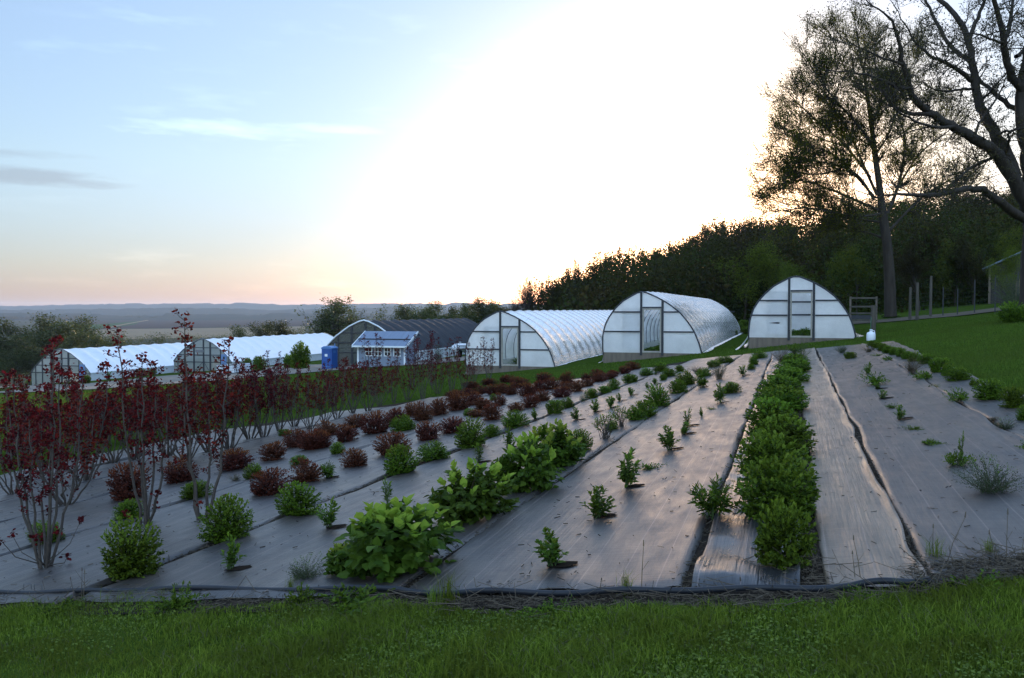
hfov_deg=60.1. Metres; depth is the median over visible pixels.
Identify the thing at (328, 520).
young plant
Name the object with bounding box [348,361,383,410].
maroon shrub
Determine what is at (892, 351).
round shrub
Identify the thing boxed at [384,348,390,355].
window
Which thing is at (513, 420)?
round shrub
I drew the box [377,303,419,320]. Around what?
tree
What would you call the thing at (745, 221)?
tree
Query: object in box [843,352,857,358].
round shrub
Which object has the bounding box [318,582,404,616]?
weed
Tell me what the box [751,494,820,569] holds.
hedge shrub
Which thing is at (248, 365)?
tote tank
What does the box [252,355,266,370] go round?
round shrub
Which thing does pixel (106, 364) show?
maroon shrub
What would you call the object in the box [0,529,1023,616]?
straw
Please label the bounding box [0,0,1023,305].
sky
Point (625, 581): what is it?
grass tuft
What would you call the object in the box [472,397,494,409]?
brown shrub
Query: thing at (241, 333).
tree
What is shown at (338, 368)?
maroon shrub
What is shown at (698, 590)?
irrigation pipe
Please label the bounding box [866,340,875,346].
round shrub
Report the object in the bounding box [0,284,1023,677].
ground
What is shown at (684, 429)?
young plant
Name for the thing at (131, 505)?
round shrub
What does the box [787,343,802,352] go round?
weed
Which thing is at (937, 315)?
path
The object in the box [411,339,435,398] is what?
maroon shrub
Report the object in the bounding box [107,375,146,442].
maroon shrub
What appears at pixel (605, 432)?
bare stemmed shrub
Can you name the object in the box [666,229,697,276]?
tree
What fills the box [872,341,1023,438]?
landscape fabric
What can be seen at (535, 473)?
leaf shrub
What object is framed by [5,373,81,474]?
maroon shrub
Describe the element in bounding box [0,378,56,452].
maroon shrub
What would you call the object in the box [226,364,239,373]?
tote tank
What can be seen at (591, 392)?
round shrub
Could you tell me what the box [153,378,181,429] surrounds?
maroon shrub
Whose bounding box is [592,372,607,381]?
brown shrub
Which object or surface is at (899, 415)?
young plant
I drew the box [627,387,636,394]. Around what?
young plant
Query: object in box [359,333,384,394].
maroon shrub
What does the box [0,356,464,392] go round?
road
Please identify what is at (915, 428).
weed
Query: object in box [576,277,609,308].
tree
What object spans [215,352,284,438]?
maroon shrub
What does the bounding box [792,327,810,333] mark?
crop bed
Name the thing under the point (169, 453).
maroon shrub
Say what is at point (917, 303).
fence
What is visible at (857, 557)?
dead stalk
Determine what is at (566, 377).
brown shrub
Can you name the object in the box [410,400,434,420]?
brown shrub
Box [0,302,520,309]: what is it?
hills
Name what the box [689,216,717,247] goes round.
tree
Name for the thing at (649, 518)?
landscape fabric
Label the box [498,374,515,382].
brown shrub
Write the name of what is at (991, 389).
round shrub
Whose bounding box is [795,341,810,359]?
feathery weed
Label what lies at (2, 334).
tree
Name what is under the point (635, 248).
tree
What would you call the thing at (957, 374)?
round shrub
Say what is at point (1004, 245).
tree
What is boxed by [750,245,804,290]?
tree
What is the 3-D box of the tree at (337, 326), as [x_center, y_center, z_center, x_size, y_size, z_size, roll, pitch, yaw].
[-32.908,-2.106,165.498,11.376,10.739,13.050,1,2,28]
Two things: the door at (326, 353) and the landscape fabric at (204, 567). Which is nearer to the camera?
the landscape fabric at (204, 567)
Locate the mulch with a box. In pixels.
[1,354,1023,617]
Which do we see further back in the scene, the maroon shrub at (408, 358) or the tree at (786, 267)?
the tree at (786, 267)
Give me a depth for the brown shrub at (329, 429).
20.96 m
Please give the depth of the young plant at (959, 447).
9.48 m
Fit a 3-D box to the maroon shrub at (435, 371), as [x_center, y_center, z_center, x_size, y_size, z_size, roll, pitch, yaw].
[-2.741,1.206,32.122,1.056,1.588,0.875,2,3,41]
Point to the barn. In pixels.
(990, 295)
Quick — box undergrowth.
[522,184,1022,322]
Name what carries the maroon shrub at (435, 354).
on the ground at (732, 342)
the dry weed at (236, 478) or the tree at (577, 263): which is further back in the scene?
the tree at (577, 263)
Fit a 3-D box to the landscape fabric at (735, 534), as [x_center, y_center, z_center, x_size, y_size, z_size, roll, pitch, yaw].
[6.001,1.093,20.087,0.798,0.539,28.936,1,2,17]
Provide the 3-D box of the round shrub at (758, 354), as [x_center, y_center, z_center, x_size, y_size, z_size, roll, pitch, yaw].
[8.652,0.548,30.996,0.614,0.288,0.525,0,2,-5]
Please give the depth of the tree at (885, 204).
144.62 m
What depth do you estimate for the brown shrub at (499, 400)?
23.84 m
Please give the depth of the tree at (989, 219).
110.99 m
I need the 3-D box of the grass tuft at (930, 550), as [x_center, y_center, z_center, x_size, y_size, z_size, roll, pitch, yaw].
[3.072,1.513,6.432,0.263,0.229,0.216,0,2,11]
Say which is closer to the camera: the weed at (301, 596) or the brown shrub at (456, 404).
the weed at (301, 596)
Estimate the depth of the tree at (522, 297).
131.98 m
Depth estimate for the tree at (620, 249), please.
163.19 m
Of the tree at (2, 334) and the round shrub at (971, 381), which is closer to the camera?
the round shrub at (971, 381)
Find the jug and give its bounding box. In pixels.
[866,329,875,340]
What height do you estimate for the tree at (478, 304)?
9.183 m
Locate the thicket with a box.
[537,223,1022,319]
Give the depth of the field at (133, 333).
1292.70 m
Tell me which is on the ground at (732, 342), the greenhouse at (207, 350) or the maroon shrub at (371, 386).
the greenhouse at (207, 350)
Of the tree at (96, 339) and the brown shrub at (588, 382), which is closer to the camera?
the brown shrub at (588, 382)
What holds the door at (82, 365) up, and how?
in the greenhouse at (89, 359)
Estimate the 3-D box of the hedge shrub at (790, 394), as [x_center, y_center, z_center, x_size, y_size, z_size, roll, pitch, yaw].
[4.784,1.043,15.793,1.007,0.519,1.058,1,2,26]
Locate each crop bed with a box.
[644,346,659,350]
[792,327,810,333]
[792,328,810,335]
[792,332,809,335]
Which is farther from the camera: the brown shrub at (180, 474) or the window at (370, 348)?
the window at (370, 348)
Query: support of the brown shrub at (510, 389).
on the landscape fabric at (101, 512)
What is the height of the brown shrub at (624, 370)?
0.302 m
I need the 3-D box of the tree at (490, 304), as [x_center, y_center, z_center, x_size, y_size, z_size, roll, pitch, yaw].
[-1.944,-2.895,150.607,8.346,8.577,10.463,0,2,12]
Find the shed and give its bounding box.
[352,331,420,367]
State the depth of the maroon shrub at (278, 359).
29.85 m
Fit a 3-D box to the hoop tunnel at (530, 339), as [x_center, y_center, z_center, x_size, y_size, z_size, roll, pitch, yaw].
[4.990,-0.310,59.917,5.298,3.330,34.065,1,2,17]
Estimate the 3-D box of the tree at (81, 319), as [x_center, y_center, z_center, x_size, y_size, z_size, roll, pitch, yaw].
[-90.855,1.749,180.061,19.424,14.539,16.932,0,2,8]
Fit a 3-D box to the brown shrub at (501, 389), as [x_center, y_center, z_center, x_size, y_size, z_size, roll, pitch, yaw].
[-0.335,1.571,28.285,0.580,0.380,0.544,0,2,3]
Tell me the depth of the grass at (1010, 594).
5.73 m
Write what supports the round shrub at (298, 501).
on the landscape fabric at (204, 567)
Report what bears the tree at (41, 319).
on the ground at (732, 342)
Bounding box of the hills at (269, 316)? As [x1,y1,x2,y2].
[0,312,457,319]
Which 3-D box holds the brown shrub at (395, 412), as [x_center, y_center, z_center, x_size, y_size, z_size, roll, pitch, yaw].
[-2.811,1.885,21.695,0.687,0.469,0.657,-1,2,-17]
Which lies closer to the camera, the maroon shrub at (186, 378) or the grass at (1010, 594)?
the grass at (1010, 594)
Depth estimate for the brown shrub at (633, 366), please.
32.76 m
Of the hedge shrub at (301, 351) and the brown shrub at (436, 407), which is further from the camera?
the hedge shrub at (301, 351)
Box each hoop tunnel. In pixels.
[465,310,612,374]
[598,291,740,362]
[735,276,861,349]
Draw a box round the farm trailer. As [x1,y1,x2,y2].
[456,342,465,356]
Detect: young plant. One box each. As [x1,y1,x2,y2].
[221,531,251,570]
[315,495,346,527]
[381,478,401,502]
[473,442,491,462]
[503,424,516,447]
[531,408,544,418]
[533,527,577,567]
[570,407,586,419]
[578,484,615,518]
[589,398,603,411]
[605,396,618,407]
[616,393,628,400]
[616,447,644,487]
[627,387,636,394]
[657,425,683,450]
[680,421,696,434]
[683,408,699,426]
[713,382,729,402]
[736,365,749,375]
[864,362,872,373]
[874,382,887,388]
[877,389,891,398]
[893,404,913,419]
[957,430,964,464]
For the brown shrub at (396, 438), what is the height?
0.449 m
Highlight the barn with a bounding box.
[982,251,1020,303]
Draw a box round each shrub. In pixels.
[0,335,96,568]
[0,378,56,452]
[0,384,30,461]
[0,397,43,494]
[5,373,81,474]
[14,388,108,505]
[25,519,65,544]
[27,358,127,480]
[40,382,86,459]
[57,369,114,449]
[83,375,90,383]
[85,385,135,462]
[89,385,117,443]
[97,512,167,581]
[103,324,181,524]
[104,367,165,459]
[104,461,151,500]
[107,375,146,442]
[112,498,143,519]
[127,369,173,438]
[140,373,201,455]
[143,371,213,459]
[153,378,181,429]
[163,454,200,483]
[167,308,244,519]
[174,362,248,451]
[175,372,210,427]
[178,479,213,499]
[194,493,255,543]
[195,358,261,448]
[200,379,230,423]
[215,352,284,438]
[215,447,254,470]
[228,383,244,426]
[241,357,251,369]
[242,462,261,479]
[243,365,285,436]
[249,466,292,496]
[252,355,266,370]
[256,440,286,461]
[259,350,283,414]
[262,363,302,430]
[274,361,312,426]
[274,480,322,515]
[277,429,290,435]
[281,427,305,447]
[282,353,291,367]
[282,376,299,409]
[287,363,333,428]
[289,340,311,368]
[289,454,308,465]
[289,457,323,482]
[295,428,327,449]
[304,429,334,449]
[305,375,321,406]
[310,374,339,422]
[313,420,340,435]
[319,360,363,418]
[320,358,347,402]
[322,541,356,575]
[330,441,345,454]
[333,493,464,582]
[334,423,359,442]
[337,356,368,412]
[338,447,367,467]
[344,413,364,427]
[347,364,362,399]
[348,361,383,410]
[358,410,391,433]
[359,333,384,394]
[365,365,395,405]
[370,430,412,455]
[376,360,397,392]
[382,443,418,475]
[385,348,400,402]
[386,407,410,423]
[388,413,415,431]
[397,365,421,399]
[403,334,420,387]
[404,402,418,415]
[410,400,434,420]
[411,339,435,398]
[414,419,442,440]
[414,440,450,461]
[423,331,442,385]
[423,352,448,393]
[423,457,519,527]
[428,397,451,415]
[439,415,467,433]
[442,336,461,392]
[442,389,464,399]
[448,390,471,410]
[453,416,488,448]
[456,355,473,389]
[459,388,473,395]
[462,381,478,387]
[463,408,474,415]
[464,343,482,382]
[466,390,482,404]
[467,409,486,417]
[472,385,488,393]
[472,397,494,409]
[479,378,498,384]
[480,336,495,383]
[480,402,503,420]
[483,424,501,436]
[484,384,500,394]
[489,430,566,492]
[492,392,507,405]
[493,382,507,393]
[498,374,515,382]
[500,409,529,428]
[504,382,518,394]
[506,402,525,411]
[509,376,531,387]
[516,381,536,395]
[518,418,586,466]
[520,393,541,407]
[532,379,547,390]
[534,372,552,381]
[534,388,550,401]
[542,377,560,389]
[545,399,563,413]
[550,385,571,397]
[558,381,571,389]
[559,370,575,383]
[560,397,574,407]
[569,379,584,391]
[573,428,594,450]
[581,372,590,378]
[582,378,594,386]
[584,388,597,397]
[589,368,604,377]
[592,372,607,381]
[592,412,617,438]
[597,386,611,393]
[604,372,616,378]
[606,378,621,389]
[612,405,632,426]
[618,365,630,373]
[621,374,637,382]
[625,361,641,369]
[626,407,646,419]
[629,399,657,417]
[639,368,653,375]
[643,382,670,406]
[652,362,668,371]
[659,374,667,380]
[661,368,677,376]
[666,379,687,393]
[674,365,683,371]
[675,369,695,384]
[696,367,710,376]
[706,360,722,366]
[714,355,733,362]
[724,381,742,393]
[727,452,821,521]
[729,429,818,485]
[738,320,748,326]
[740,326,747,333]
[743,396,805,429]
[746,413,818,458]
[747,364,755,369]
[748,355,758,364]
[751,351,767,358]
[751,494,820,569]
[752,384,810,412]
[754,373,804,395]
[767,365,810,383]
[773,358,811,372]
[781,353,810,362]
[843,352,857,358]
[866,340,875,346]
[872,342,879,348]
[876,343,886,350]
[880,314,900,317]
[881,345,893,352]
[889,347,899,354]
[895,347,906,356]
[901,351,913,358]
[906,351,919,361]
[916,354,933,363]
[928,357,953,372]
[940,363,955,375]
[942,367,972,380]
[969,378,977,384]
[971,378,1005,399]
[983,269,1019,307]
[996,386,1023,407]
[997,300,1023,321]
[1015,404,1023,420]
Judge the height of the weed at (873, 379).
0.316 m
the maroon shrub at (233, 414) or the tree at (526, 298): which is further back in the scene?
the tree at (526, 298)
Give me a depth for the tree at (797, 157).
56.64 m
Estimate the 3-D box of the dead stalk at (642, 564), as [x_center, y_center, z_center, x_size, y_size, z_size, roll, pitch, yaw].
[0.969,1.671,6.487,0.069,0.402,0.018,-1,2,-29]
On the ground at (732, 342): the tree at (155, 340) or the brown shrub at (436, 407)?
the tree at (155, 340)
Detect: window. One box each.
[365,347,371,355]
[374,347,381,355]
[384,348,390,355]
[393,348,400,356]
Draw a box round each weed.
[33,595,91,612]
[136,580,210,613]
[225,473,241,480]
[282,551,326,580]
[284,581,320,605]
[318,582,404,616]
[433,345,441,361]
[519,595,579,616]
[579,391,587,401]
[633,462,667,470]
[708,364,728,379]
[741,425,752,433]
[772,346,792,362]
[774,595,815,613]
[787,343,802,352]
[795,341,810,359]
[834,344,849,352]
[846,582,886,599]
[857,370,890,385]
[885,403,897,407]
[898,425,921,430]
[904,359,927,372]
[908,370,932,379]
[922,438,948,445]
[941,451,975,465]
[942,386,968,401]
[944,568,1008,593]
[949,452,1023,494]
[995,416,1018,429]
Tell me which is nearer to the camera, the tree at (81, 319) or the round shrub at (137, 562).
the round shrub at (137, 562)
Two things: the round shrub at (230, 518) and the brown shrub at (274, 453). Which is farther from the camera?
the brown shrub at (274, 453)
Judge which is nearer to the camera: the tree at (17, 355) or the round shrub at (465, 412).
the round shrub at (465, 412)
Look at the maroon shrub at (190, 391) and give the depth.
28.10 m
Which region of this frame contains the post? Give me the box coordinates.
[870,305,875,333]
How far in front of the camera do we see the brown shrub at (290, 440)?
19.21 m
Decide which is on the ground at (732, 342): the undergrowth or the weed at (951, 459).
the undergrowth
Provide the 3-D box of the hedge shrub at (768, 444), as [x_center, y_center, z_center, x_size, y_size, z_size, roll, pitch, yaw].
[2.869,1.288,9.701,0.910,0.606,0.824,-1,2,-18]
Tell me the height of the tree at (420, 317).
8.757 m
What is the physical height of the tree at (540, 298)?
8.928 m
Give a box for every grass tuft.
[285,576,297,586]
[420,583,447,610]
[431,567,466,605]
[615,570,639,595]
[924,533,948,558]
[980,538,996,553]
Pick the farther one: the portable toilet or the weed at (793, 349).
the portable toilet
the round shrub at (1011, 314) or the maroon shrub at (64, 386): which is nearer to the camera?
the maroon shrub at (64, 386)
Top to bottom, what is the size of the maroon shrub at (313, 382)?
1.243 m
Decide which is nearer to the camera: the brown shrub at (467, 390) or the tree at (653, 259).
the brown shrub at (467, 390)
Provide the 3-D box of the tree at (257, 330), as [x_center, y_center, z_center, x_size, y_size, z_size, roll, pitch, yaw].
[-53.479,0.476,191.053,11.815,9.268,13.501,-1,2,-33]
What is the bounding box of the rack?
[849,296,877,320]
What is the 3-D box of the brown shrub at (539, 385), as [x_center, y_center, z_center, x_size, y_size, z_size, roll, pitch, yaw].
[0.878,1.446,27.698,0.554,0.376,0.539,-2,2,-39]
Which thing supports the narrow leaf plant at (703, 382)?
on the landscape fabric at (649, 518)
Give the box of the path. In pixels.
[852,307,1007,323]
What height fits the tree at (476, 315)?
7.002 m
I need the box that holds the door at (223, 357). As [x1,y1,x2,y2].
[221,354,226,364]
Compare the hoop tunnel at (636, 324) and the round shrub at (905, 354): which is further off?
the hoop tunnel at (636, 324)
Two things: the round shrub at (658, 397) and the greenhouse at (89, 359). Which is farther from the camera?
the greenhouse at (89, 359)
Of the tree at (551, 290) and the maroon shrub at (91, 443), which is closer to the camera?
the maroon shrub at (91, 443)
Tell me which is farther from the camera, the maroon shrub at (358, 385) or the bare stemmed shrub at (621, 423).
the maroon shrub at (358, 385)
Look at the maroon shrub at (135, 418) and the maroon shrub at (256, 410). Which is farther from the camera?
the maroon shrub at (256, 410)
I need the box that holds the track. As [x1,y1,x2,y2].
[111,320,147,327]
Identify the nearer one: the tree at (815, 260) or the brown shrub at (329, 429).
the brown shrub at (329, 429)
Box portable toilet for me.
[321,343,337,368]
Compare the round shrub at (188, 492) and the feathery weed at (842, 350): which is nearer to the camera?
the round shrub at (188, 492)
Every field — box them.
[76,320,317,328]
[77,326,304,338]
[90,321,138,328]
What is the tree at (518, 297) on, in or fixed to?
on the ground at (732, 342)
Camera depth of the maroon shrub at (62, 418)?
22.24 m
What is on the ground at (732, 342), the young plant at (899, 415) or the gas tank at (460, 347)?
the gas tank at (460, 347)
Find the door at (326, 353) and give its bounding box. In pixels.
[323,350,330,368]
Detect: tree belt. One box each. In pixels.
[0,315,94,320]
[5,331,337,340]
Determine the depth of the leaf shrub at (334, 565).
7.93 m
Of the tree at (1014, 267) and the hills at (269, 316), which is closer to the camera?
the tree at (1014, 267)
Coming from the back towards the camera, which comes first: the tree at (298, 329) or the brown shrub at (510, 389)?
the tree at (298, 329)
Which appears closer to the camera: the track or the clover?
the clover
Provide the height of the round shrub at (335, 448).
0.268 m
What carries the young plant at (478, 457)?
on the landscape fabric at (204, 567)
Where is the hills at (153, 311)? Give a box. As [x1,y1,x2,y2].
[0,306,522,315]
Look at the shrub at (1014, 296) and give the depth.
44.80 m
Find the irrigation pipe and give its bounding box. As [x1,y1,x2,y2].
[0,576,931,596]
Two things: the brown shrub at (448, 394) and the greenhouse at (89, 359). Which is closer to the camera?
the brown shrub at (448, 394)
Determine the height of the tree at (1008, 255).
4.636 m
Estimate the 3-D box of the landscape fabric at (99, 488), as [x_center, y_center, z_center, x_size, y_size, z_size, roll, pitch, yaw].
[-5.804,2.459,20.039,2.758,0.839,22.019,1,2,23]
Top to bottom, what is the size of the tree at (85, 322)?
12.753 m
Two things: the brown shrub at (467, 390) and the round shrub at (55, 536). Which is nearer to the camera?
the round shrub at (55, 536)
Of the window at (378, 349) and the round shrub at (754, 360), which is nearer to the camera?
the round shrub at (754, 360)
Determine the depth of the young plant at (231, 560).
8.52 m
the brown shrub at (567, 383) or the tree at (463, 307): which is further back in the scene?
the tree at (463, 307)
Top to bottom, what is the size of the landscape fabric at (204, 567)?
0.927 m
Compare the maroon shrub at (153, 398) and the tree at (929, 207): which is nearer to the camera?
the maroon shrub at (153, 398)
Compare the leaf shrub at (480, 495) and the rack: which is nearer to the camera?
the leaf shrub at (480, 495)
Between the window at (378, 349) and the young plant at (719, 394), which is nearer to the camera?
the young plant at (719, 394)
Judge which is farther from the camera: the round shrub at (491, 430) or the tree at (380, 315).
the tree at (380, 315)
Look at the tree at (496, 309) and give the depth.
143.27 m
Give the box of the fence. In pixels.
[908,272,1018,319]
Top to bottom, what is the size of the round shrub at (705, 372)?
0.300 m
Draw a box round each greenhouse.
[31,342,191,384]
[173,333,332,372]
[326,318,477,366]
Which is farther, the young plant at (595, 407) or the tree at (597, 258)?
the tree at (597, 258)
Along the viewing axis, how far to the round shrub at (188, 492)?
13.47 m
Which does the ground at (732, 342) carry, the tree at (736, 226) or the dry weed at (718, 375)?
the tree at (736, 226)
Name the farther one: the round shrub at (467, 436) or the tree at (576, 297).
the tree at (576, 297)
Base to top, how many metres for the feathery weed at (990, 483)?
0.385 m
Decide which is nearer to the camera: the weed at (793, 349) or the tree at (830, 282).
the weed at (793, 349)
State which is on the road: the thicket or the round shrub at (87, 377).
the round shrub at (87, 377)
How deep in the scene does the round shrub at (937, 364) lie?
19.31 m
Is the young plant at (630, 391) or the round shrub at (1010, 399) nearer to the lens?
the round shrub at (1010, 399)
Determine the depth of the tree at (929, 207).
127.73 m
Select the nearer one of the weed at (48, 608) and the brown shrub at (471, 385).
the weed at (48, 608)
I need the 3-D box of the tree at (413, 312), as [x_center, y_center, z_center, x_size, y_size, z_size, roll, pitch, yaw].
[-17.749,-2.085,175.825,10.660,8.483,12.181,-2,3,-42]
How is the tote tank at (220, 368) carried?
on the road
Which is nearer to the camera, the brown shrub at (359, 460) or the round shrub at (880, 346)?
the brown shrub at (359, 460)
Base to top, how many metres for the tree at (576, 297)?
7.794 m
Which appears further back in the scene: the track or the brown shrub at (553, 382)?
the track
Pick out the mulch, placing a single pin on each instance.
(815, 582)
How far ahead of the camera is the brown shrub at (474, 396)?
25.08 m
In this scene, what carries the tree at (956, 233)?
on the ground at (732, 342)
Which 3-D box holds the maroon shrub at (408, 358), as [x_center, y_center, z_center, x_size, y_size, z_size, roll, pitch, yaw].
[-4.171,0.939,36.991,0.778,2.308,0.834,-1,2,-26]
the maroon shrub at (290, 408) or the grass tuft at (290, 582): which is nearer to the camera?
the grass tuft at (290, 582)
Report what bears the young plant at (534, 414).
on the landscape fabric at (179, 531)
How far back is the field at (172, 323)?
2164.38 m
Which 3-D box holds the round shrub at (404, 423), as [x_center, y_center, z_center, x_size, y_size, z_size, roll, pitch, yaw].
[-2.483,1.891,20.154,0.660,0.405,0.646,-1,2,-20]
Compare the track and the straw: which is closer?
the straw
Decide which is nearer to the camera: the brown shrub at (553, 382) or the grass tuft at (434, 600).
the grass tuft at (434, 600)
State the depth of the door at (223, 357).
115.33 m
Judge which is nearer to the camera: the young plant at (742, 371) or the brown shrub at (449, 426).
the brown shrub at (449, 426)
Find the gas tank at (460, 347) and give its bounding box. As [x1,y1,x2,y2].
[451,343,465,356]
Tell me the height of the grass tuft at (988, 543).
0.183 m
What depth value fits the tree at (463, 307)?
158.43 m
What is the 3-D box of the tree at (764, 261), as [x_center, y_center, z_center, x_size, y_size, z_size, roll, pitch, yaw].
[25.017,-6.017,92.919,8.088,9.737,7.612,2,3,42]
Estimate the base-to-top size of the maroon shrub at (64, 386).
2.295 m
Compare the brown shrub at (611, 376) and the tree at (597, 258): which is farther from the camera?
the tree at (597, 258)
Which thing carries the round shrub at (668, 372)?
on the landscape fabric at (204, 567)
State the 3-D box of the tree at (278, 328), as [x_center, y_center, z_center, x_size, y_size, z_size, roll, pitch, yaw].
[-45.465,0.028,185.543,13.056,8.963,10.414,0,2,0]
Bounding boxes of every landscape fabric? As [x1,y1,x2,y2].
[0,365,676,603]
[0,378,591,556]
[0,393,487,522]
[0,406,390,501]
[0,425,268,487]
[82,355,741,601]
[404,351,772,594]
[691,350,800,586]
[797,347,927,586]
[816,343,1023,582]
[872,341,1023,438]
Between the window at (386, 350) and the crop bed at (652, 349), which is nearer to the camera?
the crop bed at (652, 349)
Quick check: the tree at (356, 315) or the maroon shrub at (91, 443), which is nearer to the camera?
the maroon shrub at (91, 443)
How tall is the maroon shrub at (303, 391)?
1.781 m
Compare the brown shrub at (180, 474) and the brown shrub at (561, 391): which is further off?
the brown shrub at (561, 391)
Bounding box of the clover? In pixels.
[1,586,1023,677]
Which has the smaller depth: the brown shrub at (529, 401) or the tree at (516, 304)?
the brown shrub at (529, 401)
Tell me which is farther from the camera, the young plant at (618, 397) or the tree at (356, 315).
the tree at (356, 315)
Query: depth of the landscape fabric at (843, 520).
8.25 m
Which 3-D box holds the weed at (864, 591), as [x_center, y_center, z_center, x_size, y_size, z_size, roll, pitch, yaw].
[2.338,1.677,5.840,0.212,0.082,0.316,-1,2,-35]
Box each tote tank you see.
[216,364,225,374]
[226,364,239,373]
[240,363,249,370]
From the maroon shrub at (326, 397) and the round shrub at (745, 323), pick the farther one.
the round shrub at (745, 323)
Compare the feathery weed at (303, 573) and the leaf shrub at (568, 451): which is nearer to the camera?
the feathery weed at (303, 573)
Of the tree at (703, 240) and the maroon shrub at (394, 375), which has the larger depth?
the tree at (703, 240)
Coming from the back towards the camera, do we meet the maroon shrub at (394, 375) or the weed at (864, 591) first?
the maroon shrub at (394, 375)
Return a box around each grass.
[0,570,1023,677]
[0,572,1023,677]
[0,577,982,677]
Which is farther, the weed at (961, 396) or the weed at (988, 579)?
the weed at (961, 396)
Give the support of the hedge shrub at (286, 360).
on the ground at (732, 342)
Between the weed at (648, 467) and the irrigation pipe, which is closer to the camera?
the irrigation pipe
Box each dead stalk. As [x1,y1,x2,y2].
[641,540,647,593]
[853,535,862,576]
[948,511,965,559]
[1006,508,1011,557]
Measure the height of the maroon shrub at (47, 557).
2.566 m
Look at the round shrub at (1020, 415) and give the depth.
11.92 m
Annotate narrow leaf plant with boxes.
[319,460,338,477]
[687,473,738,519]
[693,370,708,387]
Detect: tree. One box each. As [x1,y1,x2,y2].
[0,317,66,384]
[0,319,89,371]
[0,327,39,386]
[0,333,42,383]
[14,330,113,367]
[17,311,70,374]
[20,337,42,384]
[43,317,105,343]
[48,314,112,343]
[60,322,141,346]
[79,334,112,347]
[108,327,148,344]
[134,334,169,344]
[148,332,171,343]
[216,324,262,337]
[243,320,279,336]
[261,319,296,335]
[290,296,354,334]
[292,324,314,334]
[294,295,362,333]
[310,301,358,336]
[342,308,384,321]
[345,303,375,326]
[370,303,396,320]
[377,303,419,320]
[405,309,424,319]
[408,304,435,319]
[418,298,459,319]
[442,304,474,317]
[446,301,475,318]
[460,308,482,321]
[466,295,502,322]
[479,298,508,317]
[483,304,514,316]
[503,294,525,311]
[503,300,519,310]
[508,282,535,310]
[512,272,541,308]
[515,286,534,310]
[522,281,548,310]
[523,288,539,310]
[538,281,567,310]
[539,277,551,301]
[557,250,583,282]
[558,270,587,299]
[569,283,589,308]
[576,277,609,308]
[578,258,605,288]
[584,243,608,282]
[607,237,633,268]
[624,239,649,282]
[638,244,677,286]
[666,227,708,261]
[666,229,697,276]
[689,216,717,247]
[689,229,713,254]
[691,223,745,296]
[699,207,727,237]
[701,219,729,272]
[710,216,762,310]
[710,234,786,319]
[720,220,752,298]
[723,0,994,316]
[725,208,769,241]
[726,225,767,301]
[737,215,773,304]
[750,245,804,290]
[771,225,805,261]
[774,259,820,282]
[782,238,832,279]
[796,0,1023,313]
[814,230,858,296]
[818,247,860,294]
[830,240,883,314]
[870,192,890,224]
[879,236,932,310]
[888,196,926,220]
[913,187,937,224]
[925,207,969,245]
[927,238,979,305]
[939,220,981,275]
[940,234,996,304]
[941,194,968,226]
[949,186,974,212]
[967,213,1021,262]
[976,203,1009,238]
[982,246,1020,306]
[983,226,1022,281]
[1008,244,1021,284]
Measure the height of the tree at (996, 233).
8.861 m
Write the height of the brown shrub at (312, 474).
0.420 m
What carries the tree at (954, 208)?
on the ground at (732, 342)
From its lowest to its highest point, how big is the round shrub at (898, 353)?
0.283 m
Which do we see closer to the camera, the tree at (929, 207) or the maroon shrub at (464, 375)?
the maroon shrub at (464, 375)
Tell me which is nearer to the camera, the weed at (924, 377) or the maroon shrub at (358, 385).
the weed at (924, 377)
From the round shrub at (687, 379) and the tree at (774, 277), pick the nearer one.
the round shrub at (687, 379)
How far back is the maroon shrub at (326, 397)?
24.54 m
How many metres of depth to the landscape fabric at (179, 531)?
11.28 m
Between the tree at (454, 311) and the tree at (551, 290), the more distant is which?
the tree at (454, 311)
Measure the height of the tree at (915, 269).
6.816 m
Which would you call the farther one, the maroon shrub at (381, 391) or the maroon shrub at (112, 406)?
the maroon shrub at (381, 391)
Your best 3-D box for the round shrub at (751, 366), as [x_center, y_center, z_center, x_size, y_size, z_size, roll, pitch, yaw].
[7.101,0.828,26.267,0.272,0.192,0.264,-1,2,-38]
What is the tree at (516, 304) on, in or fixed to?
on the ground at (732, 342)
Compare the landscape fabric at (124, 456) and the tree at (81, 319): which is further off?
the tree at (81, 319)
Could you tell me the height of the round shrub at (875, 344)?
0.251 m
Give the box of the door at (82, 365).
[79,364,84,378]
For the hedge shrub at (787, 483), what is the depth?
8.12 m
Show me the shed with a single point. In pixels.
(393, 340)

